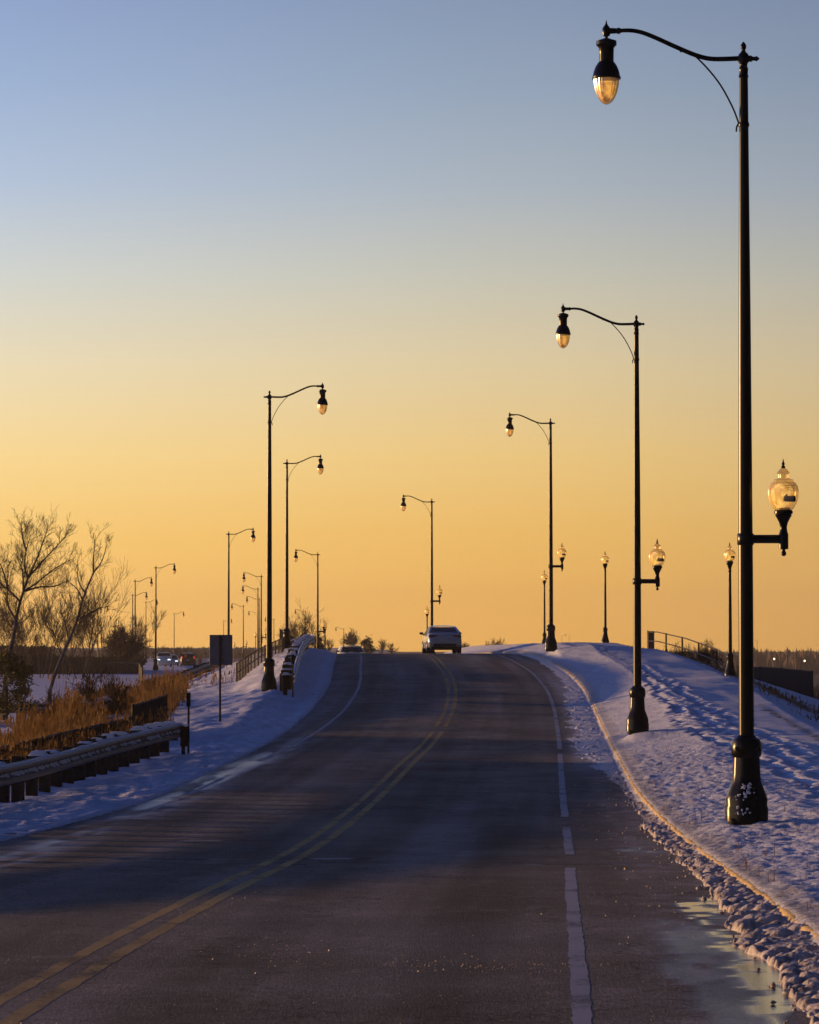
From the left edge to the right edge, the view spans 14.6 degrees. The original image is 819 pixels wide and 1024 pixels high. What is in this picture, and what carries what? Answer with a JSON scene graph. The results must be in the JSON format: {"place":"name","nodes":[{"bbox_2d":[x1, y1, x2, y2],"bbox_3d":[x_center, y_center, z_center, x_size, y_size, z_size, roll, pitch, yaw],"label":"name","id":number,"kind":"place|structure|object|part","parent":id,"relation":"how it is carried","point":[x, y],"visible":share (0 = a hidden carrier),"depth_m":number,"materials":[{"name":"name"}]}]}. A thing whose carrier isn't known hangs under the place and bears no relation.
{"place":"outdoors","nodes":[
{"label":"outdoors","id":0,"kind":"place"},
{"bbox_2d":[0,653,810,1023],"bbox_3d":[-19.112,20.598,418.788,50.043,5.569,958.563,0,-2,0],"label":"road","id":1,"kind":"structure","parent":0,"point":[460,861],"depth_m":29.48,"materials":[{"name":"grey asphalt"}]},
{"bbox_2d":[0,653,449,1005],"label":"line","id":2,"kind":"object","parent":1,"relation":"on","point":[51,971],"visible":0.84,"depth_m":27.23,"materials":[{"name":"yellow paint"}]},
{"bbox_2d":[0,653,457,1023],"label":"line","id":3,"kind":"object","parent":1,"relation":"on","point":[32,1007],"visible":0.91,"depth_m":24.98,"materials":[{"name":"yellow paint"}]},
{"bbox_2d":[150,654,361,809],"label":"edge line","id":4,"kind":"object","parent":1,"relation":"on","point":[290,746],"visible":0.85,"depth_m":79.12,"materials":[{"name":"white paint"}]},
{"bbox_2d":[336,646,367,653],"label":"car","id":5,"kind":"object","parent":1,"relation":"on","point":[350,650],"visible":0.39,"depth_m":231.03,"materials":[{"name":"white paint"}]},
{"bbox_2d":[5,785,738,1023],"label":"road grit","id":6,"kind":"object","parent":1,"relation":"on","point":[462,926],"visible":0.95,"depth_m":22.48,"materials":[{"name":"gravel"}]},
{"bbox_2d":[419,625,461,652],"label":"car","id":7,"kind":"object","parent":1,"relation":"on","point":[439,637],"visible":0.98,"depth_m":165.75,"materials":[{"name":"silver metal"}]},
{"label":"rear window","id":8,"kind":"part","parent":7,"relation":"part of","materials":[{"name":"black glass"}]},
{"bbox_2d":[483,653,592,1023],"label":"edge line","id":9,"kind":"object","parent":1,"relation":"on","point":[581,1003],"visible":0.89,"depth_m":24.13,"materials":[{"name":"white paint"}]},
{"bbox_2d":[523,655,818,1023],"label":"ploughed slush","id":10,"kind":"object","parent":1,"relation":"on","point":[771,935],"visible":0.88,"depth_m":26.47,"materials":[{"name":"white snow"}]},
{"bbox_2d":[619,778,803,1023],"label":"slush lumps","id":11,"kind":"object","parent":1,"relation":"on","point":[773,985],"visible":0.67,"depth_m":26.09,"materials":[{"name":"snow"}]},
{"bbox_2d":[0,642,818,949],"bbox_3d":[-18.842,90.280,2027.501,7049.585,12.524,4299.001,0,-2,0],"label":"snow ground","id":12,"kind":"structure","parent":0,"point":[692,708],"depth_m":70.45,"materials":[{"name":"white snow"}]},
{"bbox_2d":[0,730,14,757],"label":"dry grass","id":13,"kind":"structure","parent":12,"relation":"on","point":[2,752],"depth_m":59.30,"materials":[{"name":"plant"}]},
{"bbox_2d":[0,603,15,647],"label":"bare tree","id":14,"kind":"object","parent":12,"relation":"on","point":[1,623],"visible":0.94,"depth_m":248.67,"materials":[{"name":"brown plant"}]},
{"bbox_2d":[0,591,28,663],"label":"bare tree","id":15,"kind":"object","parent":12,"relation":"on","point":[18,628],"visible":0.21,"depth_m":267.65,"materials":[{"name":"brown plant"}]},
{"bbox_2d":[0,605,36,673],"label":"bare tree","id":16,"kind":"object","parent":12,"relation":"on","point":[14,649],"visible":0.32,"depth_m":272.48,"materials":[{"name":"brown plant"}]},
{"bbox_2d":[0,603,37,663],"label":"bare tree","id":17,"kind":"object","parent":12,"relation":"on","point":[23,632],"visible":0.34,"depth_m":259.62,"materials":[{"name":"brown plant"}]},
{"bbox_2d":[0,574,43,653],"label":"bare tree","id":18,"kind":"object","parent":12,"relation":"on","point":[18,637],"visible":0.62,"depth_m":254.07,"materials":[{"name":"brown plant"}]},
{"bbox_2d":[0,649,44,719],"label":"evergreen shrub","id":19,"kind":"object","parent":12,"relation":"on","point":[10,670],"visible":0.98,"depth_m":107.79,"materials":[{"name":"green plant"}]},
{"bbox_2d":[0,716,49,745],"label":"dry grass","id":20,"kind":"structure","parent":12,"relation":"on","point":[7,737],"depth_m":82.08,"materials":[{"name":"plant"}]},
{"bbox_2d":[0,611,53,664],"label":"bare tree","id":21,"kind":"object","parent":12,"relation":"on","point":[36,642],"visible":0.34,"depth_m":275.43,"materials":[{"name":"brown plant"}]},
{"bbox_2d":[0,700,63,719],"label":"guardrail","id":22,"kind":"object","parent":12,"relation":"on","point":[2,715],"visible":0.24,"depth_m":113.42,"materials":[{"name":"plant"}]},
{"bbox_2d":[0,506,83,696],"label":"bare tree","id":23,"kind":"object","parent":12,"relation":"on","point":[6,587],"visible":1,"depth_m":129.97,"materials":[{"name":"brown plant"}]},
{"bbox_2d":[21,587,87,677],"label":"bare tree","id":24,"kind":"object","parent":12,"relation":"on","point":[42,625],"visible":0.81,"depth_m":248.78,"materials":[{"name":"brown plant"}]},
{"bbox_2d":[32,587,80,667],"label":"bare tree","id":25,"kind":"object","parent":12,"relation":"on","point":[49,632],"visible":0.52,"depth_m":269.58,"materials":[{"name":"brown plant"}]},
{"bbox_2d":[44,687,73,715],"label":"bare bush","id":26,"kind":"object","parent":12,"relation":"on","point":[49,700],"visible":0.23,"depth_m":95.88,"materials":[{"name":"brown plant"}]},
{"bbox_2d":[32,563,92,676],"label":"bare tree","id":27,"kind":"object","parent":12,"relation":"on","point":[64,631],"visible":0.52,"depth_m":253.84,"materials":[{"name":"brown plant"}]},
{"bbox_2d":[41,588,90,674],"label":"bare tree","id":28,"kind":"object","parent":12,"relation":"on","point":[59,634],"visible":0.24,"depth_m":272.02,"materials":[{"name":"brown plant"}]},
{"bbox_2d":[46,604,98,675],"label":"bare tree","id":29,"kind":"object","parent":12,"relation":"on","point":[63,670],"visible":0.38,"depth_m":261.74,"materials":[{"name":"brown plant"}]},
{"bbox_2d":[48,605,97,675],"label":"bare tree","id":30,"kind":"object","parent":12,"relation":"on","point":[84,631],"visible":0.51,"depth_m":253.94,"materials":[{"name":"brown plant"}]},
{"bbox_2d":[0,644,147,673],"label":"brush band","id":31,"kind":"object","parent":12,"relation":"on","point":[115,668],"visible":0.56,"depth_m":284.89,"materials":[{"name":"brown plant"}]},
{"bbox_2d":[29,555,131,678],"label":"bare tree","id":32,"kind":"object","parent":12,"relation":"on","point":[45,619],"visible":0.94,"depth_m":244.81,"materials":[{"name":"brown plant"}]},
{"bbox_2d":[0,706,167,758],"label":"slat fence","id":33,"kind":"object","parent":12,"relation":"on","point":[96,728],"visible":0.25,"depth_m":69.82,"materials":[{"name":"metal"}]},
{"bbox_2d":[48,521,121,697],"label":"bare tree","id":34,"kind":"object","parent":12,"relation":"on","point":[69,637],"visible":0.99,"depth_m":122.05,"materials":[{"name":"brown plant"}]},
{"bbox_2d":[0,703,174,785],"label":"dry grass","id":35,"kind":"structure","parent":12,"relation":"on","point":[47,744],"depth_m":68.50,"materials":[{"name":"brown plant"}]},
{"bbox_2d":[71,594,107,674],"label":"bare tree","id":36,"kind":"object","parent":12,"relation":"on","point":[90,629],"visible":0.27,"depth_m":274.06,"materials":[{"name":"brown plant"}]},
{"bbox_2d":[0,721,182,802],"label":"guardrail","id":37,"kind":"object","parent":12,"relation":"on","point":[33,773],"visible":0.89,"depth_m":58.64,"materials":[{"name":"metal"}]},
{"bbox_2d":[40,662,142,680],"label":"wire fence","id":38,"kind":"object","parent":12,"relation":"on","point":[140,670],"visible":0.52,"depth_m":280.06,"materials":[{"name":"metal"}]},
{"bbox_2d":[64,665,121,710],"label":"bare bush","id":39,"kind":"object","parent":12,"relation":"on","point":[82,690],"visible":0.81,"depth_m":100.73,"materials":[{"name":"brown plant"}]},
{"bbox_2d":[77,696,114,715],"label":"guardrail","id":40,"kind":"object","parent":12,"relation":"on","point":[105,702],"visible":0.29,"depth_m":103.63,"materials":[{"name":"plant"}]},
{"bbox_2d":[63,557,133,677],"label":"bare tree","id":41,"kind":"object","parent":12,"relation":"on","point":[86,621],"visible":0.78,"depth_m":249.35,"materials":[{"name":"brown plant"}]},
{"bbox_2d":[7,655,189,739],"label":"dry reeds","id":42,"kind":"object","parent":12,"relation":"on","point":[172,687],"visible":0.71,"depth_m":84.00,"materials":[{"name":"brown plant"}]},
{"bbox_2d":[87,607,127,667],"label":"bare tree","id":43,"kind":"object","parent":12,"relation":"on","point":[119,636],"visible":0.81,"depth_m":279.52,"materials":[{"name":"brown plant"}]},
{"bbox_2d":[102,673,135,711],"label":"bare bush","id":44,"kind":"object","parent":12,"relation":"on","point":[114,696],"visible":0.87,"depth_m":103.62,"materials":[{"name":"brown plant"}]},
{"bbox_2d":[99,621,152,659],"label":"bare bush","id":45,"kind":"object","parent":12,"relation":"on","point":[130,646],"visible":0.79,"depth_m":298.95,"materials":[{"name":"brown plant"}]},
{"bbox_2d":[131,592,147,626],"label":"street lamp","id":46,"kind":"object","parent":12,"relation":"on","point":[132,595],"visible":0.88,"depth_m":399.82,"materials":[{"name":"metal"}]},
{"bbox_2d":[134,577,152,641],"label":"street lamp","id":47,"kind":"object","parent":12,"relation":"on","point":[151,582],"visible":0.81,"depth_m":339.83,"materials":[{"name":"metal"}]},
{"bbox_2d":[127,605,165,660],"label":"bare tree","id":48,"kind":"object","parent":12,"relation":"on","point":[141,630],"visible":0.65,"depth_m":469.89,"materials":[{"name":"brown plant"}]},
{"bbox_2d":[132,694,167,730],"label":"slat fence","id":49,"kind":"object","parent":12,"relation":"on","point":[141,708],"visible":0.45,"depth_m":79.44,"materials":[{"name":"wood"}]},
{"bbox_2d":[145,600,157,662],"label":"street lamp","id":50,"kind":"object","parent":12,"relation":"on","point":[145,636],"visible":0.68,"depth_m":499.60,"materials":[{"name":"metal"}]},
{"bbox_2d":[70,654,242,699],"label":"bank weeds","id":51,"kind":"object","parent":12,"relation":"on","point":[199,675],"visible":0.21,"depth_m":140.14,"materials":[{"name":"plant"}]},
{"bbox_2d":[154,652,173,666],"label":"car","id":52,"kind":"object","parent":12,"relation":"on","point":[164,658],"visible":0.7,"depth_m":382.79,"materials":[{"name":"white paint"}]},
{"bbox_2d":[153,563,175,669],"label":"street lamp","id":53,"kind":"object","parent":12,"relation":"on","point":[155,666],"visible":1,"depth_m":299.80,"materials":[{"name":"metal"}]},
{"bbox_2d":[164,655,179,665],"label":"car","id":54,"kind":"object","parent":12,"relation":"on","point":[175,659],"visible":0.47,"depth_m":402.92,"materials":[{"name":"silver metal"}]},
{"bbox_2d":[174,611,183,654],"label":"street lamp","id":55,"kind":"object","parent":12,"relation":"on","point":[174,632],"visible":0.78,"depth_m":589.54,"materials":[{"name":"metal"}]},
{"bbox_2d":[177,645,191,658],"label":"bare bush","id":56,"kind":"object","parent":12,"relation":"on","point":[186,650],"visible":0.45,"depth_m":639.31,"materials":[{"name":"brown plant"}]},
{"bbox_2d":[180,724,189,754],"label":"guardrail end","id":57,"kind":"object","parent":12,"relation":"on","point":[184,735],"visible":0.92,"depth_m":70.22,"materials":[{"name":"black paint"}]},
{"bbox_2d":[179,653,196,665],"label":"car","id":58,"kind":"object","parent":12,"relation":"on","point":[190,660],"visible":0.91,"depth_m":392.42,"materials":[{"name":"black paint"}]},
{"bbox_2d":[186,693,190,753],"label":"delineator post","id":59,"kind":"object","parent":12,"relation":"on","point":[188,700],"visible":0.97,"depth_m":70.86,"materials":[{"name":"brown metal"}]},
{"bbox_2d":[47,646,337,658],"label":"brush","id":60,"kind":"object","parent":12,"relation":"on","point":[199,651],"visible":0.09,"depth_m":960.96,"materials":[{"name":"plant"}]},
{"bbox_2d":[170,662,218,679],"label":"guardrail","id":61,"kind":"object","parent":12,"relation":"on","point":[195,670],"visible":0.41,"depth_m":162.00,"materials":[{"name":"metal"}]},
{"bbox_2d":[196,654,205,663],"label":"bare bush","id":62,"kind":"object","parent":12,"relation":"on","point":[200,660],"visible":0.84,"depth_m":659.38,"materials":[{"name":"brown plant"}]},
{"bbox_2d":[210,635,231,721],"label":"road sign","id":63,"kind":"object","parent":12,"relation":"on","point":[220,650],"visible":1,"depth_m":86.94,"materials":[{"name":"grey metal"}]},
{"bbox_2d":[231,604,247,657],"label":"street lamp","id":64,"kind":"object","parent":12,"relation":"on","point":[246,642],"visible":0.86,"depth_m":479.62,"materials":[{"name":"metal"}]},
{"bbox_2d":[225,528,255,665],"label":"street lamp","id":65,"kind":"object","parent":12,"relation":"on","point":[253,537],"visible":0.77,"depth_m":225.94,"materials":[{"name":"metal"}]},
{"bbox_2d":[241,586,263,648],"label":"street lamp","id":66,"kind":"object","parent":12,"relation":"on","point":[258,641],"visible":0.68,"depth_m":366.76,"materials":[{"name":"metal"}]},
{"bbox_2d":[246,596,259,647],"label":"street lamp","id":67,"kind":"object","parent":12,"relation":"on","point":[259,616],"visible":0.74,"depth_m":448.72,"materials":[{"name":"metal"}]},
{"bbox_2d":[242,572,265,651],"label":"street lamp","id":68,"kind":"object","parent":12,"relation":"on","point":[243,580],"visible":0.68,"depth_m":317.81,"materials":[{"name":"metal"}]},
{"bbox_2d":[236,636,284,681],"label":"railing","id":69,"kind":"object","parent":12,"relation":"on","point":[248,663],"visible":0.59,"depth_m":136.57,"materials":[{"name":"brown metal"}]},
{"bbox_2d":[282,674,291,694],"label":"guardrail end","id":70,"kind":"object","parent":12,"relation":"on","point":[286,683],"visible":1,"depth_m":102.03,"materials":[{"name":"black paint"}]},
{"bbox_2d":[279,629,294,650],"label":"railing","id":71,"kind":"object","parent":12,"relation":"on","point":[281,634],"visible":0.17,"depth_m":163.67,"materials":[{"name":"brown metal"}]},
{"bbox_2d":[291,654,293,697],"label":"delineator post","id":72,"kind":"object","parent":12,"relation":"on","point":[292,659],"visible":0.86,"depth_m":101.36,"materials":[{"name":"brown metal"}]},
{"bbox_2d":[261,382,327,690],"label":"street lamp","id":73,"kind":"object","parent":12,"relation":"on","point":[268,681],"visible":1,"depth_m":103.97,"materials":[{"name":"black metal"}]},
{"bbox_2d":[274,634,314,690],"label":"guardrail","id":74,"kind":"object","parent":12,"relation":"on","point":[299,646],"visible":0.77,"depth_m":114.52,"materials":[{"name":"metal"}]},
{"bbox_2d":[275,599,329,647],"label":"bare bush","id":75,"kind":"object","parent":12,"relation":"on","point":[296,633],"visible":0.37,"depth_m":329.10,"materials":[{"name":"brown plant"}]},
{"bbox_2d":[283,454,323,648],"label":"street lamp","id":76,"kind":"object","parent":12,"relation":"on","point":[286,630],"visible":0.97,"depth_m":164.48,"materials":[{"name":"metal"}]},
{"bbox_2d":[294,549,325,648],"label":"street lamp","id":77,"kind":"object","parent":12,"relation":"on","point":[322,623],"visible":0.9,"depth_m":251.88,"materials":[{"name":"metal"}]},
{"bbox_2d":[311,636,328,649],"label":"evergreen shrub","id":78,"kind":"object","parent":12,"relation":"on","point":[321,645],"visible":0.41,"depth_m":299.52,"materials":[{"name":"green plant"}]},
{"bbox_2d":[324,623,326,649],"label":"globe lamp post","id":79,"kind":"object","parent":12,"relation":"on","point":[325,636],"visible":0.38,"depth_m":261.76,"materials":[{"name":"metal"}]},
{"bbox_2d":[322,638,333,650],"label":"bare bush","id":80,"kind":"object","parent":12,"relation":"on","point":[328,646],"visible":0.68,"depth_m":539.33,"materials":[{"name":"brown plant"}]},
{"bbox_2d":[338,627,359,646],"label":"bare bush","id":81,"kind":"object","parent":12,"relation":"on","point":[352,638],"visible":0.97,"depth_m":558.80,"materials":[{"name":"brown plant"}]},
{"bbox_2d":[359,634,377,653],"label":"evergreen shrub","id":82,"kind":"object","parent":12,"relation":"on","point":[367,644],"visible":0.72,"depth_m":419.17,"materials":[{"name":"green plant"}]},
{"bbox_2d":[378,638,386,652],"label":"bare bush","id":83,"kind":"object","parent":12,"relation":"on","point":[383,644],"visible":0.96,"depth_m":499.70,"materials":[{"name":"brown plant"}]},
{"bbox_2d":[386,642,398,652],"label":"bare bush","id":84,"kind":"object","parent":12,"relation":"on","point":[391,649],"visible":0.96,"depth_m":519.13,"materials":[{"name":"brown plant"}]},
{"bbox_2d":[401,494,442,652],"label":"street lamp","id":85,"kind":"object","parent":12,"relation":"on","point":[440,590],"visible":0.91,"depth_m":194.97,"materials":[{"name":"metal"}]},
{"bbox_2d":[425,607,429,629],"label":"globe lamp post","id":86,"kind":"object","parent":12,"relation":"on","point":[427,611],"visible":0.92,"depth_m":249.82,"materials":[{"name":"metal"}]},
{"bbox_2d":[485,638,500,644],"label":"bare bush","id":87,"kind":"object","parent":12,"relation":"on","point":[493,642],"visible":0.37,"depth_m":519.69,"materials":[{"name":"brown plant"}]},
{"bbox_2d":[506,412,566,651],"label":"street lamp","id":88,"kind":"object","parent":12,"relation":"on","point":[550,644],"visible":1,"depth_m":134.99,"materials":[{"name":"metal"}]},
{"bbox_2d":[541,570,547,643],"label":"globe lamp post","id":89,"kind":"object","parent":12,"relation":"on","point":[544,578],"visible":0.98,"depth_m":189.88,"materials":[{"name":"metal"}]},
{"bbox_2d":[601,553,608,642],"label":"globe lamp post","id":90,"kind":"object","parent":12,"relation":"on","point":[605,561],"visible":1,"depth_m":155.90,"materials":[{"name":"metal"}]},
{"bbox_2d":[555,304,664,734],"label":"street lamp","id":91,"kind":"object","parent":12,"relation":"on","point":[637,720],"visible":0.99,"depth_m":74.97,"materials":[{"name":"black metal"}]},
{"bbox_2d":[647,630,653,648],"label":"notice board","id":92,"kind":"object","parent":12,"relation":"on","point":[651,639],"visible":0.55,"depth_m":168.35,"materials":[{"name":"brown metal"}]},
{"bbox_2d":[486,652,818,937],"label":"kerb","id":93,"kind":"structure","parent":12,"relation":"on","point":[786,913],"depth_m":36.67,"materials":[{"name":"concrete"}]},
{"bbox_2d":[664,639,693,657],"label":"bare bush","id":94,"kind":"object","parent":12,"relation":"on","point":[679,650],"visible":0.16,"depth_m":161.88,"materials":[{"name":"brown plant"}]},
{"bbox_2d":[648,631,726,667],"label":"railing","id":95,"kind":"object","parent":12,"relation":"on","point":[682,648],"visible":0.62,"depth_m":147.91,"materials":[{"name":"brown metal"}]},
{"bbox_2d":[592,20,798,824],"bbox_3d":[3.584,-1.136,40.076,2.572,10.140,0.544,0,-2,0],"label":"street lamp","id":96,"kind":"object","parent":12,"relation":"on","point":[746,800],"visible":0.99,"depth_m":39.99,"materials":[{"name":"black metal"}]},
{"bbox_2d":[683,639,716,663],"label":"bare bush","id":97,"kind":"object","parent":12,"relation":"on","point":[688,652],"visible":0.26,"depth_m":157.83,"materials":[{"name":"brown plant"}]},
{"bbox_2d":[694,646,723,665],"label":"bare bush","id":98,"kind":"object","parent":12,"relation":"on","point":[707,660],"visible":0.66,"depth_m":149.98,"materials":[{"name":"brown plant"}]},
{"bbox_2d":[627,744,818,908],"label":"verge grass","id":99,"kind":"structure","parent":12,"relation":"on","point":[738,840],"depth_m":43.26,"materials":[{"name":"plant"}]},
{"bbox_2d":[629,645,818,721],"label":"edge grass","id":100,"kind":"structure","parent":12,"relation":"on","point":[774,690],"depth_m":104.74,"materials":[{"name":"plant"}]},
{"bbox_2d":[724,542,735,675],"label":"globe lamp post","id":101,"kind":"object","parent":12,"relation":"on","point":[729,556],"visible":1,"depth_m":107.40,"materials":[{"name":"metal"}]},
{"bbox_2d":[663,647,818,674],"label":"wood","id":102,"kind":"object","parent":12,"relation":"on","point":[787,659],"visible":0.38,"depth_m":978.32,"materials":[{"name":"plant"}]},
{"bbox_2d":[738,666,812,697],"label":"slat fence","id":103,"kind":"object","parent":12,"relation":"on","point":[799,681],"visible":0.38,"depth_m":155.90,"materials":[{"name":"metal"}]},
{"bbox_2d":[813,685,818,699],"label":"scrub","id":104,"kind":"object","parent":12,"relation":"on","point":[815,690],"depth_m":441.26,"materials":[{"name":"plant"}]},
{"bbox_2d":[0,0,818,651],"label":"sky","id":105,"kind":"structure","parent":0,"point":[208,208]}
]}

